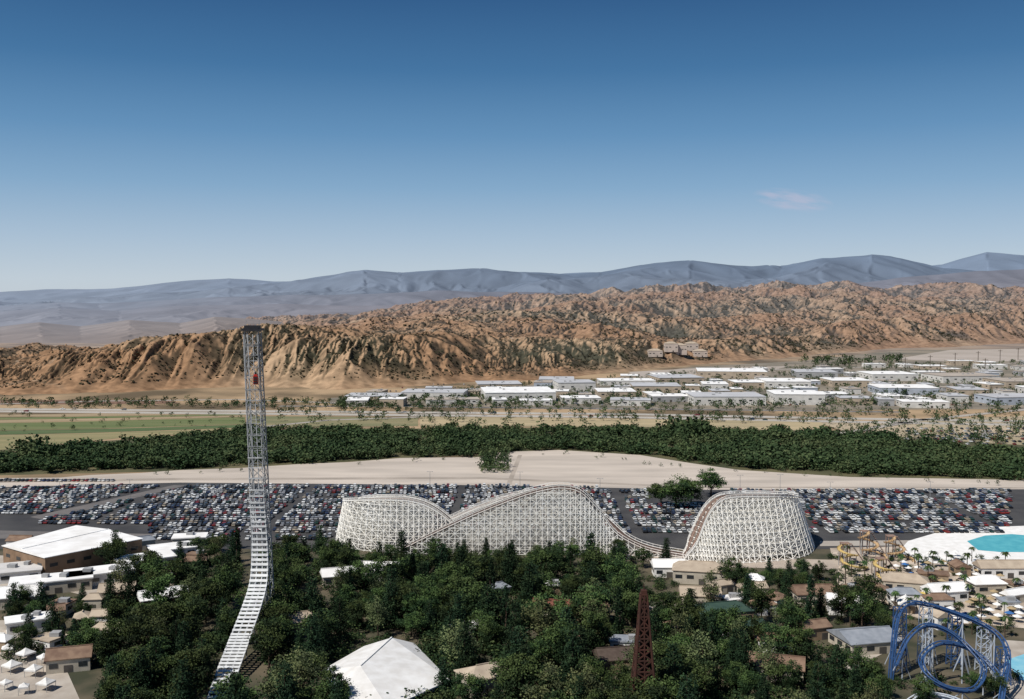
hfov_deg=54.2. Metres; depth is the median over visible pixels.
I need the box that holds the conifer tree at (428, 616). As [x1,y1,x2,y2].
[420,599,438,631]
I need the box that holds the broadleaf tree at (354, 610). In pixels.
[345,597,369,627]
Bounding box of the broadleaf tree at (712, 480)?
[696,467,727,495]
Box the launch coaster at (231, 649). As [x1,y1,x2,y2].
[207,325,273,698]
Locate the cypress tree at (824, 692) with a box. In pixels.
[820,688,827,698]
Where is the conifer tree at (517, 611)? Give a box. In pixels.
[496,599,531,647]
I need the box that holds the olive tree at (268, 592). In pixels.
[255,585,281,617]
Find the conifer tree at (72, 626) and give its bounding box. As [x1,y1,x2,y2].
[66,618,78,645]
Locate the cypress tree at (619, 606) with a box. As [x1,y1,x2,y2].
[613,587,624,633]
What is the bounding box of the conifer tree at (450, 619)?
[437,614,457,661]
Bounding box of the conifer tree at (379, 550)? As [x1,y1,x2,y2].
[374,541,385,558]
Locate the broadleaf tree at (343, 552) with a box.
[329,546,362,566]
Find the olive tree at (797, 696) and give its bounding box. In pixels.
[789,686,810,698]
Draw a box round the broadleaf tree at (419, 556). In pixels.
[403,548,428,577]
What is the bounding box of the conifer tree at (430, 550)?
[426,537,438,562]
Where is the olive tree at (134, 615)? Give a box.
[129,607,142,641]
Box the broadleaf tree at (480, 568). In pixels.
[461,551,501,583]
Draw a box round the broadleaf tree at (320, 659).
[301,646,329,685]
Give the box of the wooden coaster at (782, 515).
[336,482,814,562]
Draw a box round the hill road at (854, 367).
[768,363,1008,369]
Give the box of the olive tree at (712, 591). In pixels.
[700,567,721,601]
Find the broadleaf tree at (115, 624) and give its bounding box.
[103,617,137,650]
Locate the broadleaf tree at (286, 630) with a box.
[255,613,290,653]
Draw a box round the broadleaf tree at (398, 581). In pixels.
[389,577,419,607]
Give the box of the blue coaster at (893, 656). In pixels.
[885,600,1015,698]
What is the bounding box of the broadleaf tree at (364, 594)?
[349,589,373,605]
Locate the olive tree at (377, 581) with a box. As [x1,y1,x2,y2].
[367,573,386,589]
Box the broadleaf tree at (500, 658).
[488,651,530,688]
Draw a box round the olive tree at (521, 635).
[506,630,528,646]
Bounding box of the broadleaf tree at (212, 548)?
[197,543,219,558]
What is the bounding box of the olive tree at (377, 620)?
[363,595,391,635]
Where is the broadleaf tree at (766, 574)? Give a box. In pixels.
[758,570,770,580]
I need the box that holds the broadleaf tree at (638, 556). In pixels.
[633,547,655,566]
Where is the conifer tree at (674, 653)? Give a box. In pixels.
[660,641,685,696]
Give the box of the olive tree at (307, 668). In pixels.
[282,645,327,693]
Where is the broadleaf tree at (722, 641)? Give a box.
[707,636,736,661]
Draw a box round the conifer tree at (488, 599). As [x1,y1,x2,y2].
[474,583,502,630]
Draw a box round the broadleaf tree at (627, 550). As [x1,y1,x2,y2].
[609,546,629,561]
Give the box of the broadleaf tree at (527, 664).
[489,652,553,698]
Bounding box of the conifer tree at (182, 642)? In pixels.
[171,620,195,669]
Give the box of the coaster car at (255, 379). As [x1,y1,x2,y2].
[253,374,257,384]
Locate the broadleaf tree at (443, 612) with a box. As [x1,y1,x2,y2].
[436,595,464,621]
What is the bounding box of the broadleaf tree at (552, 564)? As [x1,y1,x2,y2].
[523,542,568,577]
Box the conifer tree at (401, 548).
[391,531,410,560]
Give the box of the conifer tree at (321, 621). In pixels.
[310,607,333,656]
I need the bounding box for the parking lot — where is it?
[0,483,1023,548]
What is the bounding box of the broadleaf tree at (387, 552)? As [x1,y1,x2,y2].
[382,543,396,560]
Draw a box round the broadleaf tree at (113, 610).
[99,596,130,621]
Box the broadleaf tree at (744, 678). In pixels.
[736,668,762,694]
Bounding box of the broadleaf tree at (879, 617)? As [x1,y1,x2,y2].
[871,612,895,627]
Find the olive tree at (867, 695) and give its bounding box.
[853,681,891,698]
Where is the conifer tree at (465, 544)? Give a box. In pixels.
[461,540,469,550]
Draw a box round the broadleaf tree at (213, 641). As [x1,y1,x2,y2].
[191,632,226,660]
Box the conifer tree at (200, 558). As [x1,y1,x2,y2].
[193,548,206,569]
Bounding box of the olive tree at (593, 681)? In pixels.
[562,662,610,698]
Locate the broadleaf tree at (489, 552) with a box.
[487,548,499,558]
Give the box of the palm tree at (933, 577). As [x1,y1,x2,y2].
[928,575,936,582]
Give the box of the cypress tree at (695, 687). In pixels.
[692,679,697,698]
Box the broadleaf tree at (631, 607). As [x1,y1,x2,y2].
[607,588,654,627]
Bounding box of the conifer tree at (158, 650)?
[148,635,167,677]
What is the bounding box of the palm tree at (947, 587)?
[941,585,950,593]
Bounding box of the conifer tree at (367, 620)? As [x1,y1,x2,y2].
[364,594,384,631]
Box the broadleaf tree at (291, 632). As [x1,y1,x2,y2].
[278,615,296,643]
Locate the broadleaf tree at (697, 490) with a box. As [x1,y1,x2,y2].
[679,478,707,502]
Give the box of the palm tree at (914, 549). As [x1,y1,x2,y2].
[911,547,918,563]
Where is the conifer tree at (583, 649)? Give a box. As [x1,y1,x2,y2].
[563,624,593,672]
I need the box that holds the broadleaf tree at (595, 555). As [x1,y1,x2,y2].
[577,541,615,580]
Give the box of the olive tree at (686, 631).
[668,610,694,639]
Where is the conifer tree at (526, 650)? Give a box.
[518,643,534,698]
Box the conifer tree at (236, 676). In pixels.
[219,670,249,698]
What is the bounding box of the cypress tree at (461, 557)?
[457,550,466,575]
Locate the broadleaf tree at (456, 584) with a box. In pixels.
[439,574,477,602]
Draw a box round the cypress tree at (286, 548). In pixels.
[283,542,290,567]
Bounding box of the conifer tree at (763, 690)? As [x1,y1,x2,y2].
[754,672,773,698]
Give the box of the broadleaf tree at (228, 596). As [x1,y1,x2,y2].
[212,584,234,605]
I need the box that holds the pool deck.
[900,526,1023,564]
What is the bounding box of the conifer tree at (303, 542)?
[300,536,309,560]
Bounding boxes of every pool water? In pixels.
[968,534,1023,551]
[1006,654,1023,679]
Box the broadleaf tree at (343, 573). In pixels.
[335,569,362,590]
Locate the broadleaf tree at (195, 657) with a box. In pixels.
[164,643,216,696]
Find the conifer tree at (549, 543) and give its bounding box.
[546,541,552,560]
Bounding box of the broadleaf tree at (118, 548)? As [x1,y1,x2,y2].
[89,537,126,563]
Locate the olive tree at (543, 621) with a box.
[521,597,558,637]
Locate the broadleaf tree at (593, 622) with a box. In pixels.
[575,609,611,657]
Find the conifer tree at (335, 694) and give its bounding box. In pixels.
[326,677,349,698]
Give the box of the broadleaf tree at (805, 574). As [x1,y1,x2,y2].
[797,571,808,582]
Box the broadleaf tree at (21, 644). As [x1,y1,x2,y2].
[6,633,36,650]
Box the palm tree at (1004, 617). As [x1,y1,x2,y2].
[1000,615,1010,637]
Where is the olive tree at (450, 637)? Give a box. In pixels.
[435,619,482,659]
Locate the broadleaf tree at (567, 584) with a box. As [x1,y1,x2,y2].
[560,571,592,596]
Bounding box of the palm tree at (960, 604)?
[954,601,964,611]
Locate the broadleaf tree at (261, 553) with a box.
[250,548,273,567]
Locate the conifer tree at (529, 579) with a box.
[518,562,538,607]
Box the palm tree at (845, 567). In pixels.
[841,565,849,583]
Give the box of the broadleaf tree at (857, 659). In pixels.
[840,645,879,681]
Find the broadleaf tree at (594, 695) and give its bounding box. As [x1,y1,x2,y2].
[582,686,621,698]
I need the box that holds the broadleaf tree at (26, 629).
[12,622,40,640]
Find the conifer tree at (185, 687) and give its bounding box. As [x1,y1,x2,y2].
[169,655,200,698]
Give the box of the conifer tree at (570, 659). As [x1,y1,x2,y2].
[554,628,587,689]
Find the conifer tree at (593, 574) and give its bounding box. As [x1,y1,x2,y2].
[584,560,603,597]
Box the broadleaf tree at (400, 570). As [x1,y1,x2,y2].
[378,563,413,585]
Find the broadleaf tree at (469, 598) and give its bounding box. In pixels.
[450,579,516,618]
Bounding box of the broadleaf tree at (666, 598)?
[648,587,683,616]
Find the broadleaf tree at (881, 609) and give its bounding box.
[867,600,888,621]
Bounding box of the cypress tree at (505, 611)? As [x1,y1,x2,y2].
[500,584,511,630]
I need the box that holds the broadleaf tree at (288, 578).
[277,562,307,591]
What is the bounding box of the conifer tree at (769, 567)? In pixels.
[763,557,772,579]
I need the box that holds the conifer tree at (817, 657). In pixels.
[807,649,828,683]
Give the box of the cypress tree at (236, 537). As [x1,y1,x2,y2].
[232,526,241,563]
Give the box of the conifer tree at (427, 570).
[422,560,434,580]
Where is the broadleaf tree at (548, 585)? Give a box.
[520,570,560,597]
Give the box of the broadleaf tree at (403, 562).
[381,555,419,582]
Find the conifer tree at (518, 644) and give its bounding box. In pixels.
[505,625,535,668]
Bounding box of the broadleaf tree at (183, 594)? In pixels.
[172,588,191,612]
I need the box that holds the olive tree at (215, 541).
[209,536,222,556]
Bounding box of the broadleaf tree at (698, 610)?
[663,593,708,631]
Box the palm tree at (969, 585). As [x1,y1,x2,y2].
[964,583,973,599]
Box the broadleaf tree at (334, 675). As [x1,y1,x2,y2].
[317,663,352,697]
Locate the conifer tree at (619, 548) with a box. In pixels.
[616,542,626,561]
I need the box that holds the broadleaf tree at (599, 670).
[572,651,610,693]
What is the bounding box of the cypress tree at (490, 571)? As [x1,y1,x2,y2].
[485,560,496,610]
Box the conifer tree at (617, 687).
[610,685,619,698]
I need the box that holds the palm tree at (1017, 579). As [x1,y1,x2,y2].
[1011,578,1021,587]
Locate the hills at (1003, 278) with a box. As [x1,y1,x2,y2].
[0,269,1023,310]
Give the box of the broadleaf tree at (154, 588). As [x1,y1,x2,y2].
[139,572,180,613]
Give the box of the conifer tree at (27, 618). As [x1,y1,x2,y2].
[18,612,38,637]
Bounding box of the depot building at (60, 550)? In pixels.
[1,525,142,573]
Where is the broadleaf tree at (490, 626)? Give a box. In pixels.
[477,618,504,647]
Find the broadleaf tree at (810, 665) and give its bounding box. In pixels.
[805,659,829,686]
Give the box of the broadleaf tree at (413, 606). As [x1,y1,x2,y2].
[401,590,434,622]
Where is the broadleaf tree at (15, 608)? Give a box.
[7,600,27,614]
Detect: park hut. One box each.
[0,632,14,651]
[5,535,33,543]
[32,630,66,649]
[46,602,65,615]
[48,597,76,613]
[72,610,90,627]
[82,592,105,607]
[89,608,109,622]
[92,621,127,637]
[136,535,155,550]
[182,554,206,564]
[186,549,207,558]
[492,581,511,595]
[541,579,560,594]
[609,634,634,645]
[706,578,735,592]
[721,592,750,601]
[736,581,768,592]
[748,573,765,580]
[748,597,776,615]
[757,631,793,651]
[769,591,786,603]
[794,617,832,640]
[834,583,862,590]
[858,583,888,599]
[885,587,921,605]
[896,594,915,613]
[917,566,949,582]
[921,592,954,609]
[924,609,951,629]
[947,558,971,575]
[995,596,1021,611]
[999,586,1023,602]
[1003,579,1023,588]
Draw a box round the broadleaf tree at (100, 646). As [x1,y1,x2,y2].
[92,626,119,658]
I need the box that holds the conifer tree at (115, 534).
[105,529,127,564]
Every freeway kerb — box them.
[8,410,1009,425]
[42,408,978,421]
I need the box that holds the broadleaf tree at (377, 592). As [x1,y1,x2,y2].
[368,586,389,607]
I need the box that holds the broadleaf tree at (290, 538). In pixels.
[272,533,301,553]
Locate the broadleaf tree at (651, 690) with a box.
[615,677,668,698]
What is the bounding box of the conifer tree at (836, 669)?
[823,643,849,690]
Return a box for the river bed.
[0,427,1023,479]
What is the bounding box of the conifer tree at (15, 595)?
[0,582,24,619]
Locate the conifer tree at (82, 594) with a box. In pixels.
[76,584,86,603]
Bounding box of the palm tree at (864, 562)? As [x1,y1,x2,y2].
[862,560,868,574]
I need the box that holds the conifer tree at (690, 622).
[682,614,697,655]
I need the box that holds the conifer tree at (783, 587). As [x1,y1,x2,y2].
[778,572,790,593]
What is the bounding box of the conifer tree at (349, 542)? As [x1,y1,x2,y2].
[342,538,352,565]
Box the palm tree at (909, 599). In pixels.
[905,597,913,614]
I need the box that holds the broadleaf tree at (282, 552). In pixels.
[274,546,289,558]
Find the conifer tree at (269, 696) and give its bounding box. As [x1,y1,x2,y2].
[263,660,281,698]
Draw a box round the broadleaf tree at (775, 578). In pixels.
[766,568,789,589]
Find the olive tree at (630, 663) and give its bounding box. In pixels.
[628,652,659,677]
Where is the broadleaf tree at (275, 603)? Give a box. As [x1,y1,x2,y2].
[255,598,302,624]
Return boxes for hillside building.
[647,348,662,356]
[664,341,677,351]
[674,343,686,354]
[685,341,698,350]
[692,349,707,356]
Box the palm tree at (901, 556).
[896,554,905,568]
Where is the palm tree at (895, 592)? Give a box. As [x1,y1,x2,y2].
[891,590,900,609]
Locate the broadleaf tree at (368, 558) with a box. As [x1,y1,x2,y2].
[363,547,381,560]
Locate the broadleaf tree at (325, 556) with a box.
[311,547,336,570]
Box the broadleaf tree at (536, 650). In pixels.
[524,636,551,665]
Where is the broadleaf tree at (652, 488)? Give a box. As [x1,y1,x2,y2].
[644,483,671,503]
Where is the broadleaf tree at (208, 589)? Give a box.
[188,577,227,622]
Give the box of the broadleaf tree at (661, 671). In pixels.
[647,660,685,696]
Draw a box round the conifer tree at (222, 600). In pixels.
[212,597,234,638]
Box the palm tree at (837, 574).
[834,572,843,583]
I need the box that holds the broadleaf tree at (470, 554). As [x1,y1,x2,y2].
[466,550,487,558]
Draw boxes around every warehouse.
[345,393,401,401]
[346,397,369,406]
[366,389,387,392]
[379,396,406,406]
[400,388,467,398]
[425,386,452,388]
[425,396,478,404]
[468,388,480,394]
[475,380,521,387]
[481,386,555,401]
[492,397,506,405]
[519,398,552,405]
[534,380,552,387]
[539,376,573,379]
[552,389,568,396]
[553,379,595,391]
[559,395,600,403]
[578,392,591,394]
[594,388,636,397]
[597,378,655,385]
[610,397,650,405]
[614,384,630,387]
[620,373,637,377]
[630,382,680,392]
[642,391,661,396]
[647,374,704,383]
[648,393,687,401]
[680,390,700,394]
[685,383,699,390]
[685,392,766,404]
[696,368,766,377]
[700,381,727,388]
[708,388,729,391]
[709,378,722,380]
[728,379,763,387]
[729,386,742,391]
[754,375,770,378]
[758,378,810,388]
[766,390,825,404]
[771,386,790,389]
[790,385,817,390]
[791,369,837,377]
[806,379,820,384]
[813,367,843,373]
[816,365,829,367]
[818,391,848,398]
[819,377,872,386]
[834,395,872,403]
[839,386,860,393]
[844,372,856,376]
[857,371,917,380]
[862,363,885,367]
[868,384,938,394]
[869,381,890,383]
[872,393,905,400]
[874,397,894,405]
[877,379,896,383]
[895,363,912,367]
[896,399,949,407]
[906,395,931,398]
[911,370,944,376]
[913,364,946,368]
[916,382,934,386]
[921,372,1000,382]
[936,392,968,402]
[938,385,948,391]
[941,367,960,372]
[946,359,973,364]
[946,386,988,395]
[957,384,974,386]
[972,382,1003,388]
[973,363,1007,368]
[974,393,1023,404]
[975,361,998,363]
[975,371,998,374]
[978,369,1002,374]
[982,378,1023,387]
[993,388,1015,392]
[1010,365,1023,369]
[1013,370,1023,375]
[1015,385,1023,392]
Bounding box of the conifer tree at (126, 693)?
[121,684,136,698]
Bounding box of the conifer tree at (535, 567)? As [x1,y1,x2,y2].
[532,564,540,595]
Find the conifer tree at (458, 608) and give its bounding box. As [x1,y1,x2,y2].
[446,593,471,641]
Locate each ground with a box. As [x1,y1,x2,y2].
[0,343,1023,477]
[0,549,1023,698]
[330,349,1023,409]
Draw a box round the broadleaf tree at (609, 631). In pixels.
[593,621,615,644]
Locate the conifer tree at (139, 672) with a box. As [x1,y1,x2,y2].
[128,648,157,698]
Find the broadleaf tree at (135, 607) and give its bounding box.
[122,602,151,617]
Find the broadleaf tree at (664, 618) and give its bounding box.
[650,607,674,634]
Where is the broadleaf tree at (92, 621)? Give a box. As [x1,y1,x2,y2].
[81,616,98,628]
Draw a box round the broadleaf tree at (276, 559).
[263,551,290,576]
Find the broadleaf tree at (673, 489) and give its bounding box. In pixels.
[654,473,699,507]
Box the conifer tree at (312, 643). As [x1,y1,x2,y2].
[298,612,329,666]
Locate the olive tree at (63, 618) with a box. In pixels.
[56,606,69,627]
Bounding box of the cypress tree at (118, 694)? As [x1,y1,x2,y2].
[113,683,124,698]
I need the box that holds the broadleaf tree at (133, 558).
[115,549,163,583]
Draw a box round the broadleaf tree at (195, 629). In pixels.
[171,610,205,642]
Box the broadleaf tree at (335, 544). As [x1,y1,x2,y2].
[314,536,350,562]
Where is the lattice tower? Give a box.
[630,584,655,691]
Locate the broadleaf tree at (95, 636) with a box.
[88,631,112,656]
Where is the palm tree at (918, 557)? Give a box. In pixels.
[914,555,922,567]
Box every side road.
[318,406,898,411]
[841,409,1023,432]
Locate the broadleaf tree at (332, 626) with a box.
[293,608,341,644]
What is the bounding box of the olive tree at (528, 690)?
[519,684,554,698]
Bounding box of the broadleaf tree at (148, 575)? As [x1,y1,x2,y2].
[143,569,178,584]
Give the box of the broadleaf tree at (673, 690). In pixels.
[636,674,699,698]
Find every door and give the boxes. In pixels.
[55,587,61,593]
[64,665,72,672]
[667,572,672,577]
[727,586,732,592]
[822,632,827,639]
[879,647,886,653]
[1008,573,1013,578]
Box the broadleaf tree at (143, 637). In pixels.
[116,613,168,651]
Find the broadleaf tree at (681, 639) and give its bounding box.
[662,632,699,658]
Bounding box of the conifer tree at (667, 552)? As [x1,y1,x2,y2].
[658,537,674,557]
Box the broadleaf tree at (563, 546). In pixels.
[551,540,567,557]
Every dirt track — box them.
[0,477,1023,487]
[506,455,521,484]
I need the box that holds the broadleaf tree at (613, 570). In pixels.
[597,551,640,584]
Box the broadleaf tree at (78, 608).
[72,599,95,611]
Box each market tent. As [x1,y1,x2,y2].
[0,678,12,691]
[1,644,13,656]
[1,659,22,674]
[15,648,35,656]
[18,682,29,695]
[24,664,43,677]
[35,677,55,692]
[36,653,44,659]
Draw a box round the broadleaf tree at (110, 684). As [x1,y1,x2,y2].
[94,670,137,698]
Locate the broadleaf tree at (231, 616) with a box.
[215,602,254,633]
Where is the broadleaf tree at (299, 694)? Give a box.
[288,686,308,698]
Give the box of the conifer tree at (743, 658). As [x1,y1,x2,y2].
[728,631,759,675]
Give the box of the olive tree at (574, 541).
[566,537,580,549]
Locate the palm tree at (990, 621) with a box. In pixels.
[984,619,994,637]
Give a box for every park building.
[0,560,42,583]
[0,584,45,609]
[4,610,50,634]
[8,570,92,593]
[44,644,93,674]
[63,562,134,586]
[97,581,137,595]
[113,549,176,571]
[137,585,187,603]
[146,540,197,553]
[171,531,207,545]
[286,610,312,634]
[320,566,354,587]
[356,561,398,578]
[453,662,505,698]
[533,598,572,619]
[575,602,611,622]
[591,645,632,673]
[650,558,684,577]
[672,560,731,584]
[678,585,722,604]
[694,600,755,622]
[722,618,768,643]
[746,651,805,684]
[787,583,833,605]
[825,592,859,615]
[827,625,901,655]
[881,572,929,591]
[920,581,970,602]
[965,574,1007,594]
[972,559,1023,578]
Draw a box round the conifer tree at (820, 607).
[812,587,830,620]
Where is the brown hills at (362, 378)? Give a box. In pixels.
[0,280,1023,394]
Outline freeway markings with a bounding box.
[23,411,1002,424]
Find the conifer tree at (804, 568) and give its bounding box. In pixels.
[798,559,809,578]
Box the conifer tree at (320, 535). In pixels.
[312,524,327,552]
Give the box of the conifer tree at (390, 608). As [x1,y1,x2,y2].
[381,581,402,628]
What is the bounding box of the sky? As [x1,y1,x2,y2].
[0,0,1023,291]
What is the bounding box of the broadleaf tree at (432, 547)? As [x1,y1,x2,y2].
[423,537,454,560]
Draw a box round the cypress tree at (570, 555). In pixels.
[568,547,572,569]
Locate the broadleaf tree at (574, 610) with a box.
[559,599,583,623]
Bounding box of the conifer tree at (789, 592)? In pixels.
[782,585,796,604]
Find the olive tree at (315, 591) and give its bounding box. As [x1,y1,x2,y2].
[302,580,322,607]
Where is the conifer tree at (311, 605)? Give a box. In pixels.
[299,576,324,614]
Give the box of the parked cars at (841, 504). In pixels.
[0,384,1023,539]
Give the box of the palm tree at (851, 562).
[847,560,854,576]
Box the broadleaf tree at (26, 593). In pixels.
[6,584,34,602]
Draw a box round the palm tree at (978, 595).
[974,593,984,613]
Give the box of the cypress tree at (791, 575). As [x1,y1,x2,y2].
[789,568,792,584]
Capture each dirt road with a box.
[6,399,335,403]
[263,417,412,426]
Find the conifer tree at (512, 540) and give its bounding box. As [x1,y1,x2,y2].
[510,539,516,554]
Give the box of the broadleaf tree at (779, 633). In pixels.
[755,622,796,653]
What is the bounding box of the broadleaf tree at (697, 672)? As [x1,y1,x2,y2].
[676,654,721,698]
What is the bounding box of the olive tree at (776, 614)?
[770,598,795,627]
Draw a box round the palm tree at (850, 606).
[845,604,856,625]
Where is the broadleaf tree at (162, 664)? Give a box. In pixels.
[153,648,191,683]
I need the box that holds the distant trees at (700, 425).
[0,353,1023,483]
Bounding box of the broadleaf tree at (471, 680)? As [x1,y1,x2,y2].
[451,672,491,698]
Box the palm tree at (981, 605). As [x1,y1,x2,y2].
[976,603,985,620]
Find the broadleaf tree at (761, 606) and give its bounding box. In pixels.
[745,579,779,617]
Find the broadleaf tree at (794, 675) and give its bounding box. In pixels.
[765,657,804,695]
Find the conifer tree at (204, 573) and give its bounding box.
[198,564,209,583]
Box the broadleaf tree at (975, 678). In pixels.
[960,670,981,688]
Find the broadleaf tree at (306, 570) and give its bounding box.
[293,564,313,580]
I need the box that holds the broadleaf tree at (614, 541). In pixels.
[607,538,628,551]
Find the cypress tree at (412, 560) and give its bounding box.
[408,553,417,580]
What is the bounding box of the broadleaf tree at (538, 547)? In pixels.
[525,545,546,563]
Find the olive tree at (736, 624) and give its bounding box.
[726,615,749,641]
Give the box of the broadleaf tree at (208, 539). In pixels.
[206,534,220,545]
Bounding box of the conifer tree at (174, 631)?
[167,619,182,654]
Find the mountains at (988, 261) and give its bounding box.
[0,252,1023,300]
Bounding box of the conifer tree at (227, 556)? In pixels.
[219,554,235,580]
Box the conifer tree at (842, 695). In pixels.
[835,681,849,698]
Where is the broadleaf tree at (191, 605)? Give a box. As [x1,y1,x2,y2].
[160,592,211,627]
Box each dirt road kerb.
[2,399,314,403]
[268,417,417,425]
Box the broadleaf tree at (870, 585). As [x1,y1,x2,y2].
[847,572,889,602]
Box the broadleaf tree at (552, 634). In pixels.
[535,617,580,668]
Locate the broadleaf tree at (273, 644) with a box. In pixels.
[247,618,285,667]
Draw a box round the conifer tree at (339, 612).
[329,597,351,638]
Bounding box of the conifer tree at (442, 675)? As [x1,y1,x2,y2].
[434,656,453,693]
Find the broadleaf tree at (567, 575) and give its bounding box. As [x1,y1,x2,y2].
[558,573,585,586]
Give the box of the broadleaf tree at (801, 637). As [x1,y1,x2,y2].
[786,626,815,658]
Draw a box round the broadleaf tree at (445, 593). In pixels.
[438,585,450,603]
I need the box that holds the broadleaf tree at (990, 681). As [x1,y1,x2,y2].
[981,672,1009,698]
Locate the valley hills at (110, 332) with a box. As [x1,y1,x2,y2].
[0,317,283,342]
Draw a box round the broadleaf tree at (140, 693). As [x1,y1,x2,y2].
[128,685,161,698]
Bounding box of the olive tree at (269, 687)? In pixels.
[256,652,306,697]
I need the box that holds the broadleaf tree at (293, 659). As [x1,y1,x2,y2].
[284,653,302,674]
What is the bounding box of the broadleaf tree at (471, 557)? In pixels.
[458,552,500,570]
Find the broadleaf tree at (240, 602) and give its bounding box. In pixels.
[231,584,263,619]
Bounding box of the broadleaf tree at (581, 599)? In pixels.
[569,580,613,619]
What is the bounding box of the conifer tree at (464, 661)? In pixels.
[446,622,477,676]
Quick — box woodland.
[0,419,1023,480]
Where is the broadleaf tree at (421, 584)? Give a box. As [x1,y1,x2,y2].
[403,574,438,596]
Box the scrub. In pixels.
[0,282,1023,388]
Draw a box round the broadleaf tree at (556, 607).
[548,600,566,617]
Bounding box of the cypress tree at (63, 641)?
[60,626,66,646]
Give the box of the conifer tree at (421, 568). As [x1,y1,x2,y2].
[413,560,431,583]
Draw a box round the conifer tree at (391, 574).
[384,567,401,606]
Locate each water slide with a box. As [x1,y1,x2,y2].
[837,542,867,569]
[857,529,888,558]
[872,557,897,581]
[883,534,915,561]
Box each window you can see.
[1,576,9,579]
[49,664,57,668]
[78,661,86,665]
[867,646,873,650]
[980,587,987,590]
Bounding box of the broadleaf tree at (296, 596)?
[269,582,303,611]
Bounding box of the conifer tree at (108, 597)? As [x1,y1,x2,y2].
[102,595,110,607]
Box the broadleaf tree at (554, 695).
[542,689,578,698]
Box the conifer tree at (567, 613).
[551,607,579,662]
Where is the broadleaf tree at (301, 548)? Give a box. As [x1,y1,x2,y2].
[282,540,311,565]
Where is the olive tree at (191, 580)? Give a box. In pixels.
[177,573,201,590]
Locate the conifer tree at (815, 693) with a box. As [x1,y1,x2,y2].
[804,661,832,698]
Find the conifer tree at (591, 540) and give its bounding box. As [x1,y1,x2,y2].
[579,532,604,577]
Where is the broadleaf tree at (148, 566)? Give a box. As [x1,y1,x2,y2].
[139,556,172,581]
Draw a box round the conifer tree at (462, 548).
[453,545,471,584]
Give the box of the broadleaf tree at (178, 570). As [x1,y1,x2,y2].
[165,557,191,585]
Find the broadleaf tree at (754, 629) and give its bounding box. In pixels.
[739,613,768,642]
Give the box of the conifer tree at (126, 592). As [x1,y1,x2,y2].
[115,565,140,606]
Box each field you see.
[0,400,177,404]
[0,412,245,416]
[0,414,236,419]
[0,416,244,421]
[0,417,244,429]
[0,425,244,434]
[0,429,230,449]
[248,416,417,426]
[420,417,824,429]
[629,366,787,376]
[898,349,1023,361]
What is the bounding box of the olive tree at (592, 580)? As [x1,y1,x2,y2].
[577,577,603,595]
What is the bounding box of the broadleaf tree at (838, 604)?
[825,581,862,622]
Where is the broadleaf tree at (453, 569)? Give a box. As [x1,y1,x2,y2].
[436,561,477,584]
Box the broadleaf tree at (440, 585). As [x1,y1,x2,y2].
[426,582,446,602]
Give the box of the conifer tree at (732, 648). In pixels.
[721,627,740,666]
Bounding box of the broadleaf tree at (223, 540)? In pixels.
[211,534,229,551]
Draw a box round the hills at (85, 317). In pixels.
[0,304,393,326]
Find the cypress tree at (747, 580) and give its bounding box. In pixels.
[741,573,751,604]
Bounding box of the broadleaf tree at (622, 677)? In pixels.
[598,657,637,689]
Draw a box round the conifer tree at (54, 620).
[39,600,66,633]
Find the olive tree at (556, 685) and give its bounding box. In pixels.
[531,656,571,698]
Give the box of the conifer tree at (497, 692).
[490,682,503,698]
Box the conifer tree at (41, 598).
[34,580,51,611]
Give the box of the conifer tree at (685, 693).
[675,672,699,698]
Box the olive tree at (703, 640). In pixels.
[682,629,721,672]
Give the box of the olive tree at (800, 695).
[788,690,808,698]
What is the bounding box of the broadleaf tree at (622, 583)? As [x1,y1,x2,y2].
[606,569,639,601]
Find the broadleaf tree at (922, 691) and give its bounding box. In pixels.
[909,672,937,698]
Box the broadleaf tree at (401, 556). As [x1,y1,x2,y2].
[396,551,410,561]
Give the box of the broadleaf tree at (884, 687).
[862,673,895,698]
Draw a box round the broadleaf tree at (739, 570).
[717,555,751,581]
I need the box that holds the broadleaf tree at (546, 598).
[520,591,571,628]
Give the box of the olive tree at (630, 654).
[619,631,666,665]
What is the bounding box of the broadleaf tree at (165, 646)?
[142,635,171,660]
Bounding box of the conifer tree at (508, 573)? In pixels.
[497,543,522,590]
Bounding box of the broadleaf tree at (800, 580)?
[793,572,806,583]
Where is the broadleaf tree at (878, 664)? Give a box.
[866,657,885,677]
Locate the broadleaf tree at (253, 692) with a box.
[209,669,266,698]
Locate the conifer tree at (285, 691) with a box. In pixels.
[270,660,300,698]
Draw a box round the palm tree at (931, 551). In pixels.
[928,550,936,564]
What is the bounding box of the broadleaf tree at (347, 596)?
[329,584,356,608]
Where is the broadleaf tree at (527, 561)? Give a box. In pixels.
[514,558,539,574]
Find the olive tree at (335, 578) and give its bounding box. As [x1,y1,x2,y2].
[331,563,347,586]
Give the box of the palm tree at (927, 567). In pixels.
[923,565,933,576]
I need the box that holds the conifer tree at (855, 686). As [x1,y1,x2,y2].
[847,665,864,697]
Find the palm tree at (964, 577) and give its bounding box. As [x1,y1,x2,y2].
[959,574,969,582]
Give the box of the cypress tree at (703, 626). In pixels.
[696,612,710,658]
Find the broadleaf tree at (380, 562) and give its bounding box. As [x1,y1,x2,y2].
[369,555,396,582]
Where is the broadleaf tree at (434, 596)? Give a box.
[418,586,442,608]
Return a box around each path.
[0,555,136,599]
[0,620,78,698]
[621,552,839,569]
[830,546,1023,627]
[845,626,903,678]
[1001,640,1023,698]
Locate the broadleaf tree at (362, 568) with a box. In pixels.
[345,560,382,589]
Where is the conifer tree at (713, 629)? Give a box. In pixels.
[696,608,727,663]
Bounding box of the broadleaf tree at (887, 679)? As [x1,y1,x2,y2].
[878,675,895,687]
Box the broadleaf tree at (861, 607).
[848,588,877,626]
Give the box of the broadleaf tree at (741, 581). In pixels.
[735,576,761,599]
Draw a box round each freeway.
[0,408,1019,421]
[0,410,1023,425]

